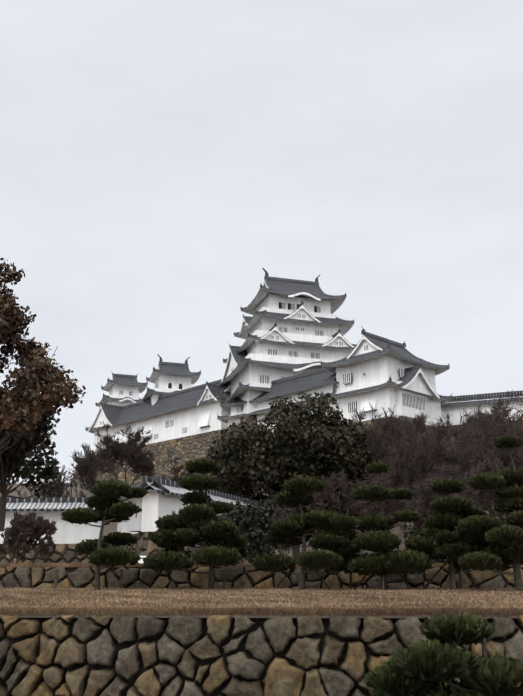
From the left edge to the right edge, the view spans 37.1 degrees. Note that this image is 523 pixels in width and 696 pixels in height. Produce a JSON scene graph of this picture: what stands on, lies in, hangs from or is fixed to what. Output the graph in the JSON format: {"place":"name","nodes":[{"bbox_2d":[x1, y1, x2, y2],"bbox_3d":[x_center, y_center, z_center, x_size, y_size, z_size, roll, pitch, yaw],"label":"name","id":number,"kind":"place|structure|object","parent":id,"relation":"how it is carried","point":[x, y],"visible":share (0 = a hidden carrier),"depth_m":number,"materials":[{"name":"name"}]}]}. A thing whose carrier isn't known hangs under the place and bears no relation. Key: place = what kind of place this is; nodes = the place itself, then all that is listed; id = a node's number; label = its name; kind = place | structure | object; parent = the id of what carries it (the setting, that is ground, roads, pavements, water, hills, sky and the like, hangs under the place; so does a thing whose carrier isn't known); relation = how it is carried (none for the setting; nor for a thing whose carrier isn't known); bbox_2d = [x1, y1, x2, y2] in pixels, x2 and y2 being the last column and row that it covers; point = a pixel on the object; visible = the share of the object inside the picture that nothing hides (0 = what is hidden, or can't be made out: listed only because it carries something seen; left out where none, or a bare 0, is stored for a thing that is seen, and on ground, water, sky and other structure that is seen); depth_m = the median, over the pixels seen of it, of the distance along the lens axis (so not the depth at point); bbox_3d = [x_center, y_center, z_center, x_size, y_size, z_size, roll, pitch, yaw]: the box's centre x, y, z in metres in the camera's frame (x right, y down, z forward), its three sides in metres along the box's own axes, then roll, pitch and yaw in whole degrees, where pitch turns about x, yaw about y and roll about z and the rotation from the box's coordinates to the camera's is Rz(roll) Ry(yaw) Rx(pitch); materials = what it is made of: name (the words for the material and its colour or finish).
{"place":"outdoors","nodes":[
{"label":"outdoors","id":0,"kind":"place"},
{"bbox_2d":[0,389,61,530],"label":"tree","id":1,"kind":"object","parent":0,"point":[28,446],"depth_m":41.70,"materials":[{"name":"green plant"}]},
{"bbox_2d":[0,258,85,480],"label":"brown tree","id":2,"kind":"object","parent":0,"point":[38,369],"depth_m":38.72,"materials":[{"name":"brown plant"}]},
{"bbox_2d":[0,483,521,617],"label":"terraces","id":3,"kind":"object","parent":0,"point":[110,528],"visible":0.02,"depth_m":89.70,"materials":[{"name":"plant"}]},
{"bbox_2d":[0,511,57,563],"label":"shrub","id":4,"kind":"object","parent":3,"relation":"on","point":[25,532],"visible":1,"depth_m":32.88,"materials":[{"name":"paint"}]},
{"bbox_2d":[0,544,90,565],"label":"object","id":5,"kind":"structure","parent":3,"relation":"on","point":[64,553],"depth_m":51.35,"materials":[{"name":"stone"}]},
{"bbox_2d":[0,476,262,543],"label":"plaster wall","id":6,"kind":"structure","parent":5,"relation":"on","point":[161,498],"depth_m":51.80,"materials":[{"name":"paint"}]},
{"bbox_2d":[16,465,87,497],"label":"bare tree","id":7,"kind":"object","parent":3,"relation":"on","point":[59,485],"visible":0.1,"depth_m":73.61,"materials":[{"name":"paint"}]},
{"bbox_2d":[67,443,120,490],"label":"tree","id":8,"kind":"object","parent":3,"relation":"on","point":[90,467],"visible":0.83,"depth_m":110.41,"materials":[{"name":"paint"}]},
{"bbox_2d":[61,479,148,589],"bbox_3d":[-4.916,5.773,23.938,2.675,3.455,2.716,-1,-16,2],"label":"pine","id":9,"kind":"object","parent":3,"relation":"on","point":[103,491],"depth_m":23.83,"materials":[{"name":"green plant"}]},
{"bbox_2d":[93,422,155,484],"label":"tree","id":10,"kind":"object","parent":3,"relation":"on","point":[128,450],"visible":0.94,"depth_m":118.16,"materials":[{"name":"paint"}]},
{"bbox_2d":[116,532,148,565],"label":"stone wall","id":11,"kind":"structure","parent":3,"relation":"on","point":[140,547],"depth_m":43.36,"materials":[{"name":"stone"}]},
{"bbox_2d":[71,429,226,483],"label":"stone wall","id":12,"kind":"structure","parent":3,"relation":"on","point":[191,447],"depth_m":166.61,"materials":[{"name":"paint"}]},
{"bbox_2d":[129,531,191,554],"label":"stone wall","id":13,"kind":"structure","parent":3,"relation":"on","point":[153,548],"depth_m":43.03,"materials":[{"name":"stone"}]},
{"bbox_2d":[142,455,196,481],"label":"shrub","id":14,"kind":"object","parent":3,"relation":"on","point":[176,470],"visible":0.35,"depth_m":109.38,"materials":[{"name":"plant"}]},
{"bbox_2d":[143,457,247,589],"bbox_3d":[-1.923,5.391,23.783,3.050,4.105,3.033,-1,-16,2],"label":"pine","id":15,"kind":"object","parent":3,"relation":"on","point":[192,523],"depth_m":23.23,"materials":[{"name":"green plant"}]},
{"bbox_2d":[191,542,264,563],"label":"stone wall","id":16,"kind":"structure","parent":3,"relation":"on","point":[241,560],"depth_m":47.92,"materials":[{"name":"stone"}]},
{"bbox_2d":[240,415,246,424],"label":"stone wall","id":17,"kind":"structure","parent":3,"relation":"on","point":[244,419],"depth_m":149.41,"materials":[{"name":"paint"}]},
{"bbox_2d":[218,268,355,413],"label":"keep","id":18,"kind":"structure","parent":17,"relation":"on","point":[291,327],"depth_m":160.23,"materials":[{"name":"paint"}]},
{"bbox_2d":[201,497,300,563],"bbox_3d":[-0.661,10.727,44.588,6.096,4.528,5.837,-1,-16,2],"label":"bush","id":19,"kind":"object","parent":3,"relation":"on","point":[253,522],"depth_m":43.49,"materials":[{"name":"green plant"}]},
{"bbox_2d":[245,415,257,484],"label":"stone wall","id":20,"kind":"structure","parent":3,"relation":"on","point":[252,418],"depth_m":148.46,"materials":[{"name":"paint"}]},
{"bbox_2d":[0,567,522,588],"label":"stone wall","id":21,"kind":"structure","parent":3,"relation":"on","point":[148,576],"depth_m":25.76,"materials":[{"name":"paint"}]},
{"bbox_2d":[0,606,522,614],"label":"coping","id":22,"kind":"object","parent":3,"relation":"on","point":[244,611],"visible":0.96,"depth_m":10.29,"materials":[{"name":"paint"}]},
{"bbox_2d":[0,562,522,566],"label":"fringe","id":23,"kind":"object","parent":3,"relation":"on","point":[53,564],"visible":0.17,"depth_m":26.06,"materials":[{"name":"plant"}]},
{"bbox_2d":[0,587,522,613],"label":"blades","id":24,"kind":"object","parent":3,"relation":"on","point":[323,597],"visible":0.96,"depth_m":15.81,"materials":[{"name":"plant"}]},
{"bbox_2d":[10,556,522,588],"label":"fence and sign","id":25,"kind":"object","parent":3,"relation":"on","point":[224,580],"visible":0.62,"depth_m":24.70,"materials":[{"name":"paint"}]},
{"bbox_2d":[264,506,299,555],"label":"bare tree","id":26,"kind":"object","parent":3,"relation":"on","point":[277,515],"visible":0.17,"depth_m":38.94,"materials":[{"name":"plant"}]},
{"bbox_2d":[206,391,389,559],"bbox_3d":[3.045,10.806,62.347,15.347,14.332,13.030,-1,-16,2],"label":"evergreen","id":27,"kind":"object","parent":3,"relation":"on","point":[329,437],"depth_m":59.44,"materials":[{"name":"green plant"}]},
{"bbox_2d":[251,476,361,589],"bbox_3d":[1.502,5.670,23.583,3.646,3.454,2.860,-1,-16,2],"label":"pine","id":28,"kind":"object","parent":3,"relation":"on","point":[336,534],"depth_m":23.36,"materials":[{"name":"green plant"}]},
{"bbox_2d":[219,417,394,482],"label":"stone wall","id":29,"kind":"structure","parent":3,"relation":"on","point":[371,422],"depth_m":128.36,"materials":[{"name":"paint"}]},
{"bbox_2d":[305,469,411,554],"bbox_3d":[5.016,9.657,42.848,5.989,6.141,7.559,-1,-16,2],"label":"bare tree","id":30,"kind":"object","parent":3,"relation":"on","point":[326,500],"visible":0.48,"depth_m":42.13,"materials":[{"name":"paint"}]},
{"bbox_2d":[319,417,418,551],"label":"bare tree","id":31,"kind":"object","parent":3,"relation":"on","point":[377,432],"visible":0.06,"depth_m":77.23,"materials":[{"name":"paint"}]},
{"bbox_2d":[345,461,432,589],"bbox_3d":[3.775,5.432,23.653,2.555,3.949,2.465,-1,-16,2],"label":"pine","id":32,"kind":"object","parent":3,"relation":"on","point":[375,539],"depth_m":23.09,"materials":[{"name":"green plant"}]},
{"bbox_2d":[350,403,459,508],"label":"bare tree","id":33,"kind":"object","parent":3,"relation":"on","point":[360,418],"visible":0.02,"depth_m":85.62,"materials":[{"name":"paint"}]},
{"bbox_2d":[391,418,455,450],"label":"stone wall","id":34,"kind":"structure","parent":3,"relation":"on","point":[430,434],"depth_m":132.46,"materials":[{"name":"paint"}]},
{"bbox_2d":[392,407,462,532],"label":"bare tree","id":35,"kind":"object","parent":3,"relation":"on","point":[420,418],"visible":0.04,"depth_m":98.79,"materials":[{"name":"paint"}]},
{"bbox_2d":[403,512,452,563],"bbox_3d":[12.027,12.024,48.242,6.690,4.096,4.894,-1,-16,2],"label":"bush","id":36,"kind":"object","parent":3,"relation":"on","point":[412,531],"visible":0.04,"depth_m":47.52,"materials":[{"name":"plant"}]},
{"bbox_2d":[354,411,503,535],"bbox_3d":[12.639,10.721,58.623,13.177,12.425,12.043,-1,-16,2],"label":"bare tree","id":37,"kind":"object","parent":3,"relation":"on","point":[429,455],"visible":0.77,"depth_m":59.22,"materials":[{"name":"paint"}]},
{"bbox_2d":[403,461,478,561],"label":"bare tree","id":38,"kind":"object","parent":3,"relation":"on","point":[420,503],"visible":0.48,"depth_m":46.91,"materials":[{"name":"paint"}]},
{"bbox_2d":[403,477,491,589],"bbox_3d":[5.840,5.678,23.617,3.155,3.456,2.314,-1,-16,2],"label":"pine","id":39,"kind":"object","parent":3,"relation":"on","point":[439,536],"depth_m":23.15,"materials":[{"name":"green plant"}]},
{"bbox_2d":[429,406,522,517],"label":"bare tree","id":40,"kind":"object","parent":3,"relation":"on","point":[486,420],"visible":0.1,"depth_m":67.33,"materials":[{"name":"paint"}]},
{"bbox_2d":[451,421,522,441],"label":"stone wall","id":41,"kind":"structure","parent":3,"relation":"on","point":[454,427],"depth_m":139.91,"materials":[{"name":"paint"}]},
{"bbox_2d":[452,452,522,526],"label":"bare tree","id":42,"kind":"object","parent":3,"relation":"on","point":[488,496],"visible":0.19,"depth_m":44.27,"materials":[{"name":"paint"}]},
{"bbox_2d":[454,435,522,591],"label":"pine","id":43,"kind":"object","parent":3,"relation":"on","point":[504,548],"depth_m":22.05,"materials":[{"name":"green plant"}]},
{"bbox_2d":[455,389,522,499],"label":"bare tree","id":44,"kind":"object","parent":3,"relation":"on","point":[499,401],"visible":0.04,"depth_m":99.32,"materials":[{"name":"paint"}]},
{"bbox_2d":[460,410,522,468],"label":"bush","id":45,"kind":"object","parent":3,"relation":"on","point":[513,431],"visible":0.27,"depth_m":64.15,"materials":[{"name":"plant"}]},
{"bbox_2d":[470,392,522,526],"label":"bare tree","id":46,"kind":"object","parent":3,"relation":"on","point":[513,423],"depth_m":86.49,"materials":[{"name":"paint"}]},
{"bbox_2d":[0,0,522,482],"label":"sky","id":47,"kind":"structure","parent":0,"point":[157,156],"materials":[{"name":"white"}]},
{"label":"bailey ground","id":48,"kind":"structure","parent":0,"visible":0},
{"bbox_2d":[85,379,230,454],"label":"corridor","id":49,"kind":"object","parent":48,"relation":"on","point":[198,409],"visible":0.67,"depth_m":173.99,"materials":[{"name":"paint"}]},
{"bbox_2d":[95,371,147,406],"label":"castle turret","id":50,"kind":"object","parent":49,"relation":"on","point":[123,389],"visible":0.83,"depth_m":206.38,"materials":[{"name":"paint"}]},
{"bbox_2d":[139,354,200,405],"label":"castle turret","id":51,"kind":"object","parent":49,"relation":"on","point":[168,377],"visible":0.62,"depth_m":189.00,"materials":[{"name":"paint"}]},
{"bbox_2d":[217,368,339,431],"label":"castle building","id":52,"kind":"structure","parent":48,"relation":"on","point":[296,387],"depth_m":146.33,"materials":[{"name":"tile"}]},
{"bbox_2d":[320,326,452,425],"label":"corner turret","id":53,"kind":"object","parent":48,"relation":"on","point":[376,372],"visible":0.96,"depth_m":131.95,"materials":[{"name":"paint"}]},
{"bbox_2d":[441,390,522,425],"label":"wall","id":54,"kind":"structure","parent":48,"relation":"on","point":[454,406],"depth_m":140.49,"materials":[{"name":"paint"}]},
{"label":"ground","id":55,"kind":"structure","parent":0,"visible":0},
{"bbox_2d":[0,614,522,695],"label":"wall","id":56,"kind":"structure","parent":55,"relation":"on","point":[283,677],"depth_m":10.08,"materials":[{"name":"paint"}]},
{"bbox_2d":[363,612,522,695],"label":"pine","id":57,"kind":"object","parent":55,"relation":"on","point":[423,668],"depth_m":8.36,"materials":[{"name":"green plant"}]}
]}

